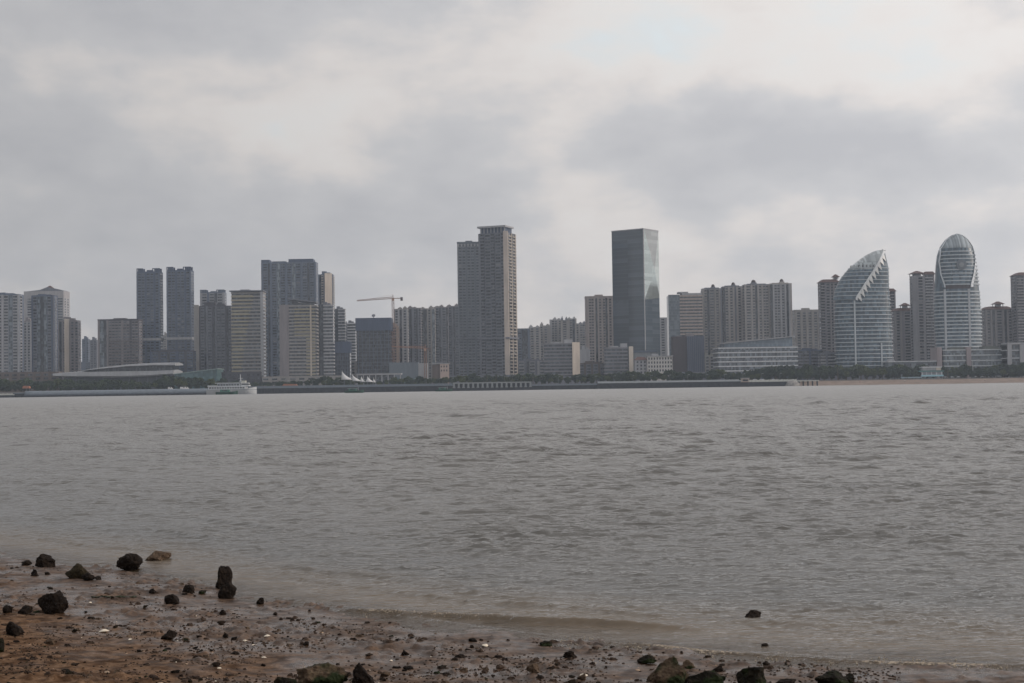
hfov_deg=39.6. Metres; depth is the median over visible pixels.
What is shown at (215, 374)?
teal hall
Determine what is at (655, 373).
broadleaf tree
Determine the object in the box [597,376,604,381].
broadleaf tree
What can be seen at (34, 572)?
rock
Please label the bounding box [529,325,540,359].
apartment tower
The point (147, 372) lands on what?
lens museum
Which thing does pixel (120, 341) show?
apartment block
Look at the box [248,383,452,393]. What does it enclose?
sea wall
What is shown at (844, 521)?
water
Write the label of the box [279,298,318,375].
office tower
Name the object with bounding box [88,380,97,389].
broadleaf tree
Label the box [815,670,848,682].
rock
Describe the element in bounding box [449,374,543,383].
block
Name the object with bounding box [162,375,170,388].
broadleaf tree
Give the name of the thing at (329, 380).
broadleaf tree
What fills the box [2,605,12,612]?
rock
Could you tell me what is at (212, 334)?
apartment tower
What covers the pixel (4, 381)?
broadleaf tree
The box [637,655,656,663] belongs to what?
rock
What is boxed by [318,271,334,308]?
apartment tower
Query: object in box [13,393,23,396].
sea wall
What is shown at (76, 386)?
broadleaf tree
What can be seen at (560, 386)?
sea wall
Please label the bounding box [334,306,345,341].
office tower
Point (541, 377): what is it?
broadleaf tree
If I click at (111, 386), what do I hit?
broadleaf tree
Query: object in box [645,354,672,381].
old hotel
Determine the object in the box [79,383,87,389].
broadleaf tree
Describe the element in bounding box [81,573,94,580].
rock
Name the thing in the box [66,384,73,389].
broadleaf tree
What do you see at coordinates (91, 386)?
broadleaf tree
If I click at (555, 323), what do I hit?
apartment tower
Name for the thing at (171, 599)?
rock
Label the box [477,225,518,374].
tall tower
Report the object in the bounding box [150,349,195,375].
podium block
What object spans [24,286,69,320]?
office slab
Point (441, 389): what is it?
work boat
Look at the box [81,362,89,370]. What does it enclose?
apartment tower
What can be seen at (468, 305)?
tall tower
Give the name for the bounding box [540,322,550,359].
apartment tower
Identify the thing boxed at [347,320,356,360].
office tower
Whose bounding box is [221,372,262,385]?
block
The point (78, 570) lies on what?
rock
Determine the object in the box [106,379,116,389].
broadleaf tree
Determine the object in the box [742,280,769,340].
apartment tower
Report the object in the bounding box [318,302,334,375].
office tower
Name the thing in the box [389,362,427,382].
museum block
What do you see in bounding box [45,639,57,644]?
rock
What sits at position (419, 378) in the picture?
broadleaf tree
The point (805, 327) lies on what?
apartment tower
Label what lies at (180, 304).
twin tower
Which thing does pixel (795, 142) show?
sky
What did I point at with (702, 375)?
broadleaf tree
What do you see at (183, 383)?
broadleaf tree
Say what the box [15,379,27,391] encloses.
broadleaf tree
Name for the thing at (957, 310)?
egg tower
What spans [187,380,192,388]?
broadleaf tree
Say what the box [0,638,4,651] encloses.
rock
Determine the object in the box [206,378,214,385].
broadleaf tree
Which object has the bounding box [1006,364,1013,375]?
broadleaf tree
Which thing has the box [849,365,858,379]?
broadleaf tree
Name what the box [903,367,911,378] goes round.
broadleaf tree
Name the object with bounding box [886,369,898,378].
broadleaf tree
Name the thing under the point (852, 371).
broadleaf tree
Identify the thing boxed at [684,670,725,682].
rock
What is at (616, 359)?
office block
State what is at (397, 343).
apartment tower
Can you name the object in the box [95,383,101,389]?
broadleaf tree
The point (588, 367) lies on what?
podium block
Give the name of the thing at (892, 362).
garden hall
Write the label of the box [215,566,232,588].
rock
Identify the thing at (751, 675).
rock
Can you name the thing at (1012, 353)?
framed pavilion
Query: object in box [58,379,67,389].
broadleaf tree
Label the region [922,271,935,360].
apartment tower
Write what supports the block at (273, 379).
on the city land
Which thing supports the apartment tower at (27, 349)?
on the city land
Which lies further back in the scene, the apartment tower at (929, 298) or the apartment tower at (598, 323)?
the apartment tower at (598, 323)
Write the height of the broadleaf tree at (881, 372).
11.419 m
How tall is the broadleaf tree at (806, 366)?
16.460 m
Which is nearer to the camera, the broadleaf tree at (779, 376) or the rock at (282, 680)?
the rock at (282, 680)
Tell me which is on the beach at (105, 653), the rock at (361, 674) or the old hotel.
the rock at (361, 674)
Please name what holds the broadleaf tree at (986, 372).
on the city land
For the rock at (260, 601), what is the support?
on the beach at (105, 653)
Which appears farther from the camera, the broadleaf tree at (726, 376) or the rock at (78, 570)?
the broadleaf tree at (726, 376)
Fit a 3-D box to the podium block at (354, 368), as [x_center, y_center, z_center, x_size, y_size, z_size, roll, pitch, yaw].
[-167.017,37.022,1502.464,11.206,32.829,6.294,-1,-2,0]
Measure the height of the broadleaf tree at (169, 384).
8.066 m
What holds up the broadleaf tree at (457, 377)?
on the city land
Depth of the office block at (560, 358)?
1429.73 m
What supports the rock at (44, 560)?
on the beach at (105, 653)
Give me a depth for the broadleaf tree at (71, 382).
1335.80 m
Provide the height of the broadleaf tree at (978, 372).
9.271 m
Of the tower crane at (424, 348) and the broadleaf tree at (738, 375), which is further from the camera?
the tower crane at (424, 348)
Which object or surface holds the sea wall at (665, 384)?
on the city land
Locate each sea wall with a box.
[0,393,14,397]
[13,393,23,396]
[24,388,207,396]
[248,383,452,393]
[531,383,596,389]
[596,379,740,388]
[739,379,799,386]
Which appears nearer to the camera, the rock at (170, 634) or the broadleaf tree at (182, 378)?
the rock at (170, 634)
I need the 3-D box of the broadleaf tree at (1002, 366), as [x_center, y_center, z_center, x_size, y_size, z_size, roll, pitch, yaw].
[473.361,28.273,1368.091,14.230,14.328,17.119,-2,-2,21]
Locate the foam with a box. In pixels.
[361,609,1011,671]
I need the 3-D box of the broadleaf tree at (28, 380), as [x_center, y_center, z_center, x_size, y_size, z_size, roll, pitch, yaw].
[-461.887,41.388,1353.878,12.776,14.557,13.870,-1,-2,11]
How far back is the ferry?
1249.89 m
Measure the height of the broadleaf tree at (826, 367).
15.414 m
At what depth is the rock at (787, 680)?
11.47 m
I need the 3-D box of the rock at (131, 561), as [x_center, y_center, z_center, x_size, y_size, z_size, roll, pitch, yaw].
[-5.370,3.123,20.093,0.356,0.261,0.266,-2,-2,29]
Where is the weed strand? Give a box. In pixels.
[91,596,136,597]
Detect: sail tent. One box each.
[341,372,351,384]
[352,374,360,384]
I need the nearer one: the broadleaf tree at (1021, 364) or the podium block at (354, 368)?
the broadleaf tree at (1021, 364)
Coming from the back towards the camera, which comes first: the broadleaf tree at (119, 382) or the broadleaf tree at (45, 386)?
the broadleaf tree at (119, 382)
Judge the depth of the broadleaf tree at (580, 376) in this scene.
1343.04 m
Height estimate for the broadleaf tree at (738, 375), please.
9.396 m
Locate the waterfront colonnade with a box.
[453,381,531,390]
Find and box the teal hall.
[175,368,223,388]
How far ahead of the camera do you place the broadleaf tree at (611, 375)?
1338.63 m
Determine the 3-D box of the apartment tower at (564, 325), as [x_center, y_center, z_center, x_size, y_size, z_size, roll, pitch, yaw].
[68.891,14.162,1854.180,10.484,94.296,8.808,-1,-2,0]
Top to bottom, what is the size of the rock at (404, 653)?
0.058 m
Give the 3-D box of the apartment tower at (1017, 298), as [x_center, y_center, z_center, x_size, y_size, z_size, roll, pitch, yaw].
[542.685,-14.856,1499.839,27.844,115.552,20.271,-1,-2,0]
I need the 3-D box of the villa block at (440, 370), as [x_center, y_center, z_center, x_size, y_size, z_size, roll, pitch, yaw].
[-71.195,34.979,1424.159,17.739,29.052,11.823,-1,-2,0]
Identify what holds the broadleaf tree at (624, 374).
on the city land
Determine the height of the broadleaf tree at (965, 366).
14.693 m
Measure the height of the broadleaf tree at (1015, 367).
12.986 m
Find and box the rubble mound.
[785,380,799,385]
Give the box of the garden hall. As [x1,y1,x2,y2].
[883,359,936,378]
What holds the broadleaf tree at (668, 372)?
on the city land
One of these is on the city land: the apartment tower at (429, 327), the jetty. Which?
the apartment tower at (429, 327)
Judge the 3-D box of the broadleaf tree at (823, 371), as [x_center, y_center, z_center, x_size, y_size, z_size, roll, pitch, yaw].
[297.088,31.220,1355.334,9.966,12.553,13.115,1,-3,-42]
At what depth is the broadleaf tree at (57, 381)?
1353.40 m
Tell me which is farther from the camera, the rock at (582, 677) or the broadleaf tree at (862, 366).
the broadleaf tree at (862, 366)
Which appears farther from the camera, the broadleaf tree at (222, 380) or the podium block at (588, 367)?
the podium block at (588, 367)
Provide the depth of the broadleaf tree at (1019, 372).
1351.53 m
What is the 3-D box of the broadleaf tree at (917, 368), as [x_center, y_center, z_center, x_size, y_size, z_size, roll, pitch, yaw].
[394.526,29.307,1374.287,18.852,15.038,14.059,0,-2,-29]
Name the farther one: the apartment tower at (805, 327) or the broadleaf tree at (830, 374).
the apartment tower at (805, 327)
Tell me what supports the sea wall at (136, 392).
on the city land
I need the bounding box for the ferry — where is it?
[206,374,256,394]
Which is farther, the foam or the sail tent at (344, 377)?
the sail tent at (344, 377)
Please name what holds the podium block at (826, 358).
on the city land
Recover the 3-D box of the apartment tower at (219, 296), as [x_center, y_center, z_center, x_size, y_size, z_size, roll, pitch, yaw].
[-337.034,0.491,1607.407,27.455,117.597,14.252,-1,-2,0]
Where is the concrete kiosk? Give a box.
[741,378,748,381]
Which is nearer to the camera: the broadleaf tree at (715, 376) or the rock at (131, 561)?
the rock at (131, 561)
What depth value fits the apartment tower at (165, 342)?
1901.15 m
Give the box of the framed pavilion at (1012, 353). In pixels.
[1001,342,1023,377]
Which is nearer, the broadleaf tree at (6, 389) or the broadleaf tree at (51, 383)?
the broadleaf tree at (6, 389)
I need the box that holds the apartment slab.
[261,259,317,376]
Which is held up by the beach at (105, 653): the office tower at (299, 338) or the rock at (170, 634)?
the rock at (170, 634)
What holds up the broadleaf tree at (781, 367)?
on the city land
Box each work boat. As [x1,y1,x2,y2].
[216,389,237,394]
[345,388,363,392]
[435,387,451,391]
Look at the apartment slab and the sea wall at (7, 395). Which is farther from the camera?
the apartment slab
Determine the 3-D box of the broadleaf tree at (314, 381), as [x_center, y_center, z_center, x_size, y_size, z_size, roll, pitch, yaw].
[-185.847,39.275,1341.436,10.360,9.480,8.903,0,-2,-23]
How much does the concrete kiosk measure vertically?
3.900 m
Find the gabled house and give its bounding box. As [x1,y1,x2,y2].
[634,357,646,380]
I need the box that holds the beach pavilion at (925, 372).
[918,366,943,376]
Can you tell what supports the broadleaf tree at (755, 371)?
on the city land
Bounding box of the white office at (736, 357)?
[712,336,797,380]
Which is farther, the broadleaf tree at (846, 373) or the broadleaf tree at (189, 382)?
the broadleaf tree at (846, 373)
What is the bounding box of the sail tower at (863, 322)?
[833,249,892,368]
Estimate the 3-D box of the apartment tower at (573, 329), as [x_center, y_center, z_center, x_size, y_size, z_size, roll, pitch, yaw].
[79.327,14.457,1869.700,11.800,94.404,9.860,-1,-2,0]
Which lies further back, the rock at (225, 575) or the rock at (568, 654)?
the rock at (225, 575)
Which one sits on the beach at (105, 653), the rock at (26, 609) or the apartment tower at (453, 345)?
the rock at (26, 609)
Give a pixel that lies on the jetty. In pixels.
(808, 382)
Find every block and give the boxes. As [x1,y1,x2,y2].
[0,371,61,391]
[97,318,142,367]
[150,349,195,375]
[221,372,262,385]
[262,375,342,386]
[334,341,351,384]
[351,361,356,384]
[355,314,392,376]
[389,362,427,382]
[432,362,449,384]
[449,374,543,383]
[518,359,543,374]
[543,339,579,375]
[546,376,636,383]
[580,346,589,362]
[580,361,603,375]
[603,343,633,374]
[671,334,704,371]
[704,352,713,371]
[797,348,821,368]
[797,374,886,379]
[818,351,835,366]
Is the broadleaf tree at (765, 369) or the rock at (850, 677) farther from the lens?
the broadleaf tree at (765, 369)
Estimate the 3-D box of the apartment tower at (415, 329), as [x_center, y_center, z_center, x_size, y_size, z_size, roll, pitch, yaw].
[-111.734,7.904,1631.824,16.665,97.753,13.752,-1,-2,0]
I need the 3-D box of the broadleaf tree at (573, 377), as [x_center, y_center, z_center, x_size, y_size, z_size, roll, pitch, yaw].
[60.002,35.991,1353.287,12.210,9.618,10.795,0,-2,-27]
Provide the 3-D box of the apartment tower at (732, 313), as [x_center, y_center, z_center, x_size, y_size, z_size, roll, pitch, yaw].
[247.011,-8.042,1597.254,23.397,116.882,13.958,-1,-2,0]
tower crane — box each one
[358,295,402,362]
[393,345,430,378]
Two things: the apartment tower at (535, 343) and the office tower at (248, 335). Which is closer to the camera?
the office tower at (248, 335)
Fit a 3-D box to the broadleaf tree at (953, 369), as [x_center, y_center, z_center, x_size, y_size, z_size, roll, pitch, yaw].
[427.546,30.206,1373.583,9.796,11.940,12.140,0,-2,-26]
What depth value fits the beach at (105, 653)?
13.32 m
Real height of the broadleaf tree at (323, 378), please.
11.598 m
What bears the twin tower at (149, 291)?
on the city land
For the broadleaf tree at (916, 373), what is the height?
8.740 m
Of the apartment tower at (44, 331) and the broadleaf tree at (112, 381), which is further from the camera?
the apartment tower at (44, 331)
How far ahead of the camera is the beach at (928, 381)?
1330.10 m
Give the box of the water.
[0,383,1023,671]
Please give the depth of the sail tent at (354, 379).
1316.47 m
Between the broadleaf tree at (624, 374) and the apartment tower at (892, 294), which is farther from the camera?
the apartment tower at (892, 294)
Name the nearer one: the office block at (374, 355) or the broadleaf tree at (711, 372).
the broadleaf tree at (711, 372)
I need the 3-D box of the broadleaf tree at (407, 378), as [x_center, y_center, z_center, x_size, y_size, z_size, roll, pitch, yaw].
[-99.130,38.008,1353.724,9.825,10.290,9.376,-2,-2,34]
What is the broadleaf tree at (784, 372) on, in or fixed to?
on the city land
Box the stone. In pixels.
[212,662,219,665]
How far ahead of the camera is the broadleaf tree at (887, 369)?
1364.59 m
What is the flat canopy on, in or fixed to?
on the city land
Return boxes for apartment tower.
[0,293,23,371]
[24,317,31,371]
[31,294,57,371]
[58,317,80,390]
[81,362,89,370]
[82,336,89,361]
[90,337,97,368]
[163,332,166,349]
[194,302,231,371]
[200,289,226,305]
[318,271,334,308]
[393,306,408,361]
[393,322,399,362]
[407,306,421,362]
[421,306,435,382]
[433,305,448,362]
[446,304,458,375]
[517,328,530,360]
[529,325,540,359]
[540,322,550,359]
[549,317,560,341]
[560,317,568,342]
[567,317,576,341]
[577,321,585,348]
[584,295,612,362]
[660,317,667,355]
[701,284,722,354]
[721,282,742,342]
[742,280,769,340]
[768,279,792,346]
[792,308,818,349]
[818,274,839,352]
[889,288,895,309]
[891,303,910,360]
[907,271,926,360]
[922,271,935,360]
[981,301,1011,348]
[1009,272,1023,342]
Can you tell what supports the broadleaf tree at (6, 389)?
on the city land
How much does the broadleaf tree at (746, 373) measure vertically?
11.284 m
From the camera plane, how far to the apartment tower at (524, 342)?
1700.64 m
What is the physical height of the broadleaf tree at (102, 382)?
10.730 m
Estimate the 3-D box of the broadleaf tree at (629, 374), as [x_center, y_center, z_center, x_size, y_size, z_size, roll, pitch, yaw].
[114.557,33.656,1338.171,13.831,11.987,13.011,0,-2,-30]
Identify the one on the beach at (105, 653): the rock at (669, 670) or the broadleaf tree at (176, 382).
the rock at (669, 670)
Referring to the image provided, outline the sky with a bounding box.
[0,0,1023,361]
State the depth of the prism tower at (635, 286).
1505.37 m
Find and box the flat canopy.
[356,373,401,383]
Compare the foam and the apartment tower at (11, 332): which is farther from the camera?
the apartment tower at (11, 332)
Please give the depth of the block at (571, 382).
1394.40 m
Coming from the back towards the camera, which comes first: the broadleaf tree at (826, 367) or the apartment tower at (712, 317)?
the apartment tower at (712, 317)
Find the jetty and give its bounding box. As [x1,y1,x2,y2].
[797,380,818,385]
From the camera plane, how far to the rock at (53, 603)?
15.06 m
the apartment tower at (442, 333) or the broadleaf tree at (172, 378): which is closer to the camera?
the broadleaf tree at (172, 378)
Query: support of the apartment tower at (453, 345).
on the city land
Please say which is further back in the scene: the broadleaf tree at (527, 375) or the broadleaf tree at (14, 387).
the broadleaf tree at (527, 375)
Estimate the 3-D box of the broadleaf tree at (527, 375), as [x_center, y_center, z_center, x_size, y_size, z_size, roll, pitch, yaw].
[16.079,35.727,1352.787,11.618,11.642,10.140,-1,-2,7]
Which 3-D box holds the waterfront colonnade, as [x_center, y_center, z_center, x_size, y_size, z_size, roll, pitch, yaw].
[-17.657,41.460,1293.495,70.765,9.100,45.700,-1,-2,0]
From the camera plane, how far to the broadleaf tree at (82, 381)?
1349.97 m
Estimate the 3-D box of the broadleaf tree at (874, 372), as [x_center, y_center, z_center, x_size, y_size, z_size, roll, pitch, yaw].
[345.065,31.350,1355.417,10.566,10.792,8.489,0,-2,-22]
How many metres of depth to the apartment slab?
1662.82 m
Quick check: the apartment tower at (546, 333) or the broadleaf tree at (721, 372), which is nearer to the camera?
the broadleaf tree at (721, 372)
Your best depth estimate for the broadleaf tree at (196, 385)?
1315.61 m
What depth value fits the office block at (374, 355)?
1450.48 m
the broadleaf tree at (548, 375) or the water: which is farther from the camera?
the broadleaf tree at (548, 375)
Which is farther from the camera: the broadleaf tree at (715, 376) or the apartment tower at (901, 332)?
the apartment tower at (901, 332)
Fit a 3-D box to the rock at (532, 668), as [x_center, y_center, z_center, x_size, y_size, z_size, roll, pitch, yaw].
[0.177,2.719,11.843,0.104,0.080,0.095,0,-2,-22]
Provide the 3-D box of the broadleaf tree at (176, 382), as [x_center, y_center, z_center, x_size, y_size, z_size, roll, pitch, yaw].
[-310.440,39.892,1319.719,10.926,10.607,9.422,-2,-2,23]
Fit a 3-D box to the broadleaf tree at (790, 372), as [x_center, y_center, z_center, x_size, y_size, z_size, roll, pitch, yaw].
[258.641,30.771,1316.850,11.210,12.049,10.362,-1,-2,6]
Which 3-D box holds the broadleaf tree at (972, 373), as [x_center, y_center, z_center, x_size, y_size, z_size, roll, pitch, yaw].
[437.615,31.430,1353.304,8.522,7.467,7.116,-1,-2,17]
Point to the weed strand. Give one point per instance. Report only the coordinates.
(110, 596)
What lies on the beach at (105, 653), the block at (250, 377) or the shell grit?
the shell grit
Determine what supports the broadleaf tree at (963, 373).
on the city land
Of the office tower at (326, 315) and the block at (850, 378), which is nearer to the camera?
the block at (850, 378)
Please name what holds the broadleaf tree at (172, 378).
on the city land
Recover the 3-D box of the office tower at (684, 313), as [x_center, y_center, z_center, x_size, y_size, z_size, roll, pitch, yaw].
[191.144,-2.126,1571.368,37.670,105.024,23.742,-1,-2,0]
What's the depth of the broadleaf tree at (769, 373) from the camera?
1311.33 m
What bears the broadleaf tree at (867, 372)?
on the city land
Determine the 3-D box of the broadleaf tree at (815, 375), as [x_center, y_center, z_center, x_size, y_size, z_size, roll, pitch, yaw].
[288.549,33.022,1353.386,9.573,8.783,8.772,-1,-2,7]
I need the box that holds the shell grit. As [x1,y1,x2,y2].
[29,609,840,682]
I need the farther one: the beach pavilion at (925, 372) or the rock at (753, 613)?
the beach pavilion at (925, 372)
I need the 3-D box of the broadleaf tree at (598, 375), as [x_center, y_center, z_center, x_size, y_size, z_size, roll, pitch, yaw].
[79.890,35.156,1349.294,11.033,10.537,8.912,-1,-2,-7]
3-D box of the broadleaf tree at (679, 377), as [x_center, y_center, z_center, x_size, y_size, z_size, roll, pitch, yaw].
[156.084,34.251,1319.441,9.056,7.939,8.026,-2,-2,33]
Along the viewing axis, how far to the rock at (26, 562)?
20.58 m
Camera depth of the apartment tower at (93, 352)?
1850.74 m
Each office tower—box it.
[229,289,266,376]
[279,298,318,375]
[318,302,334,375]
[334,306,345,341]
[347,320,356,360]
[667,292,702,354]
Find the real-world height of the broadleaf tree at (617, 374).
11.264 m
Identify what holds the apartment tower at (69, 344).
on the city land
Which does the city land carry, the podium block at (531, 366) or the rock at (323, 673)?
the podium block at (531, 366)
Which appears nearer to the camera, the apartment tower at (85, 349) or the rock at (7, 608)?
the rock at (7, 608)
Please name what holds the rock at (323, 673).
on the beach at (105, 653)
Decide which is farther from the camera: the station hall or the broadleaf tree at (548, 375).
the station hall
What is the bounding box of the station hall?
[633,350,656,366]
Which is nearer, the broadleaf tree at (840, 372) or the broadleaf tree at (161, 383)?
the broadleaf tree at (161, 383)
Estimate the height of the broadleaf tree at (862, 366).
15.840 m
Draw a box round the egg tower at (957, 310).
[933,234,981,349]
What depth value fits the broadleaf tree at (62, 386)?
1311.87 m
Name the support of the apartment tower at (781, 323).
on the city land
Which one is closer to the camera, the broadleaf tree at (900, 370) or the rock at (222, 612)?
the rock at (222, 612)
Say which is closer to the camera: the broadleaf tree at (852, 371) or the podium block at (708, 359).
the broadleaf tree at (852, 371)
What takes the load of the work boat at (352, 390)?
on the water
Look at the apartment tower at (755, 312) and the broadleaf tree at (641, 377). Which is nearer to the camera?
the broadleaf tree at (641, 377)
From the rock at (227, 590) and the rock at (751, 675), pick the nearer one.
the rock at (751, 675)
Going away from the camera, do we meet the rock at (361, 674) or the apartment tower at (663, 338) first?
the rock at (361, 674)
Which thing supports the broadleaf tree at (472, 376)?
on the city land
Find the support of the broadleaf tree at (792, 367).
on the city land
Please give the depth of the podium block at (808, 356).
1469.99 m
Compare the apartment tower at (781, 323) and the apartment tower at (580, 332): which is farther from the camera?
the apartment tower at (580, 332)
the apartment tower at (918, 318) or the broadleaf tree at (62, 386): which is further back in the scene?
the apartment tower at (918, 318)
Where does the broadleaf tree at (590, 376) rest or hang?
on the city land
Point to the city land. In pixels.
(819, 380)
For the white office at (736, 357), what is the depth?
1410.44 m
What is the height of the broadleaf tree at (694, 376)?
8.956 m
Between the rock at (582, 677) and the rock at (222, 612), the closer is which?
the rock at (582, 677)
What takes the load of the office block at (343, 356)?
on the city land
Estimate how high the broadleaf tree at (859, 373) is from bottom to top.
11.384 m
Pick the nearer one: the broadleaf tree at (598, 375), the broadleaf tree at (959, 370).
the broadleaf tree at (598, 375)
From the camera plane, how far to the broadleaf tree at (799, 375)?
1313.83 m
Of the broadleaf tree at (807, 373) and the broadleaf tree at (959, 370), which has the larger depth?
the broadleaf tree at (959, 370)
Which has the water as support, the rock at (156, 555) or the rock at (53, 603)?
the rock at (156, 555)
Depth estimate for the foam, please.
12.91 m
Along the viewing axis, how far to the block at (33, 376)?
1394.82 m
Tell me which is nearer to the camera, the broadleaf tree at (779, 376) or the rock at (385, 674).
the rock at (385, 674)
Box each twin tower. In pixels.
[136,268,163,362]
[166,267,193,350]
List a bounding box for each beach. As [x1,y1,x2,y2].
[0,550,1023,682]
[800,378,1023,385]
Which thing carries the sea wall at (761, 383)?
on the city land
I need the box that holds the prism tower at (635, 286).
[611,228,659,355]
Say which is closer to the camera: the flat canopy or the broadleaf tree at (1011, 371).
the broadleaf tree at (1011, 371)
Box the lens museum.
[53,363,182,390]
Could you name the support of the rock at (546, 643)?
on the beach at (105, 653)
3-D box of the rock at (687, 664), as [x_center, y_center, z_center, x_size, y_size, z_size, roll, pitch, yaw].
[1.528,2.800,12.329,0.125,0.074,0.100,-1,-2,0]
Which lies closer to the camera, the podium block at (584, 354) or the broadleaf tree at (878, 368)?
the broadleaf tree at (878, 368)
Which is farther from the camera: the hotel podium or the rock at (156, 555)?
the hotel podium
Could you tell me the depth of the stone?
11.91 m
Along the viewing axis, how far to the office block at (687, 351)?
1439.59 m
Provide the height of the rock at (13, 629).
0.148 m
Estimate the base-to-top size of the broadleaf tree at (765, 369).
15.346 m
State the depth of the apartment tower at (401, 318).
1601.07 m
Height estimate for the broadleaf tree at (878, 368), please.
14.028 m
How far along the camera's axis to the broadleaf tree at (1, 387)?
1317.87 m
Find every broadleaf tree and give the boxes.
[0,378,9,391]
[0,383,5,391]
[3,383,10,391]
[10,384,20,390]
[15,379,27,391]
[24,378,33,389]
[29,381,40,389]
[42,383,49,390]
[44,380,55,390]
[54,378,61,390]
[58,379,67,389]
[58,383,66,390]
[65,379,74,385]
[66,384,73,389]
[73,383,80,389]
[75,379,86,389]
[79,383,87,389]
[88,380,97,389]
[88,383,95,389]
[95,380,106,389]
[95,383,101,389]
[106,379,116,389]
[107,384,114,389]
[115,379,122,387]
[156,378,163,388]
[158,381,166,388]
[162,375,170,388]
[163,381,173,386]
[167,376,177,387]
[173,376,185,387]
[173,379,181,388]
[180,381,187,386]
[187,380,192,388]
[191,382,200,388]
[193,377,203,387]
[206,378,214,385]
[217,378,227,382]
[310,378,319,385]
[318,376,326,384]
[326,376,333,384]
[335,377,343,384]
[403,376,412,383]
[415,376,425,383]
[455,375,465,380]
[467,373,480,381]
[473,377,481,381]
[514,373,522,381]
[524,373,533,382]
[537,374,546,383]
[542,372,552,383]
[550,374,559,382]
[571,374,578,382]
[575,374,586,383]
[587,374,595,383]
[593,373,601,382]
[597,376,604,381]
[605,373,615,381]
[612,372,621,380]
[622,371,632,380]
[627,371,640,380]
[638,374,646,380]
[644,371,652,377]
[651,370,659,380]
[663,370,675,380]
[676,374,684,379]
[688,373,699,379]
[697,373,706,379]
[705,369,718,379]
[710,373,720,379]
[716,369,726,377]
[721,374,729,379]
[735,372,742,379]
[743,370,751,377]
[751,368,761,379]
[759,366,779,380]
[763,368,778,379]
[774,372,782,379]
[777,365,788,378]
[780,370,786,379]
[783,365,797,378]
[786,368,796,378]
[793,372,803,379]
[796,368,804,379]
[802,364,813,378]
[803,369,812,379]
[811,372,819,379]
[817,368,829,378]
[818,365,831,379]
[828,369,836,379]
[833,369,843,378]
[842,371,849,376]
[846,368,858,379]
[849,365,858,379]
[856,364,868,374]
[857,368,862,379]
[861,368,871,379]
[869,369,877,375]
[874,366,883,378]
[878,368,887,378]
[884,366,891,378]
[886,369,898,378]
[891,364,899,378]
[892,367,903,378]
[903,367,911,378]
[911,370,919,378]
[915,364,927,378]
[951,367,957,372]
[956,368,965,377]
[958,364,971,376]
[959,371,967,377]
[968,371,975,377]
[974,369,983,377]
[982,369,991,377]
[989,368,999,377]
[998,364,1008,377]
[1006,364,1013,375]
[1008,369,1014,376]
[1010,365,1020,376]
[1014,369,1023,376]
[1018,362,1023,376]
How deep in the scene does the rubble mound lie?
1278.65 m
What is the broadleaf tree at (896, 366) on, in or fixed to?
on the city land
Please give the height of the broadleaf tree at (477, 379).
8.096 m
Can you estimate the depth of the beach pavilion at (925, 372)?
1352.05 m
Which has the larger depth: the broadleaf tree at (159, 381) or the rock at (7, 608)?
the broadleaf tree at (159, 381)
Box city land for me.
[0,377,1023,393]
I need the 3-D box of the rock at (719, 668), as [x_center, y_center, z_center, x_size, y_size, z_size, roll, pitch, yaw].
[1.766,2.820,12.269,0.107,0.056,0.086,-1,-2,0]
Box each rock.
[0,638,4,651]
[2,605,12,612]
[6,621,24,635]
[18,605,32,613]
[21,560,31,565]
[30,569,38,575]
[35,553,55,567]
[38,590,68,614]
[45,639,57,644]
[65,563,88,578]
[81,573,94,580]
[116,553,142,570]
[146,550,170,560]
[161,629,176,638]
[164,594,178,603]
[182,585,194,593]
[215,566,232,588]
[218,582,236,598]
[219,609,225,614]
[256,598,263,603]
[274,677,296,682]
[296,663,348,682]
[351,663,374,682]
[380,671,390,676]
[401,650,408,655]
[526,663,539,672]
[539,641,551,645]
[562,651,576,657]
[577,673,585,679]
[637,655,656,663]
[647,656,688,682]
[683,660,694,668]
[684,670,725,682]
[713,665,722,671]
[736,667,766,682]
[745,610,760,617]
[776,678,795,682]
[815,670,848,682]
[844,673,854,682]
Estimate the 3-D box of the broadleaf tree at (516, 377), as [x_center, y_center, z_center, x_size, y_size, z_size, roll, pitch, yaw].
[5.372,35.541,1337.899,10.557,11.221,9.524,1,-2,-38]
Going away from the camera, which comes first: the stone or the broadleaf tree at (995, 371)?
the stone
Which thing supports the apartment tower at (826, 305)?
on the city land
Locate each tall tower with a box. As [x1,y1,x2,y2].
[457,241,479,375]
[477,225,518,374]
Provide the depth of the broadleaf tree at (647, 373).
1349.22 m
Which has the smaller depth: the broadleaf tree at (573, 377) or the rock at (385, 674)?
the rock at (385, 674)
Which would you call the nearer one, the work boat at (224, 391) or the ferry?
the work boat at (224, 391)
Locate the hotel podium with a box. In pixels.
[930,346,1001,378]
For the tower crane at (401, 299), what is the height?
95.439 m
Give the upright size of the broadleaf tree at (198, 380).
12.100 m
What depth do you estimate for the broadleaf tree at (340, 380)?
1352.01 m
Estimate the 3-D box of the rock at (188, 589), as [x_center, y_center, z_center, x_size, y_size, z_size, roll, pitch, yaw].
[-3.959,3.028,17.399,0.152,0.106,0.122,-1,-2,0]
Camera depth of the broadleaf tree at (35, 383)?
1344.40 m
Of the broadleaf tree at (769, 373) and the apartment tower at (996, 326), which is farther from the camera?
the apartment tower at (996, 326)
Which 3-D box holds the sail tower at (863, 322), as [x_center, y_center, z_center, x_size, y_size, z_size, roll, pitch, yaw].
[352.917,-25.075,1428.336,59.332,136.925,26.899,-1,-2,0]
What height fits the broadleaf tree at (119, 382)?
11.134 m
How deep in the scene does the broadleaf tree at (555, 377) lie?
1338.60 m

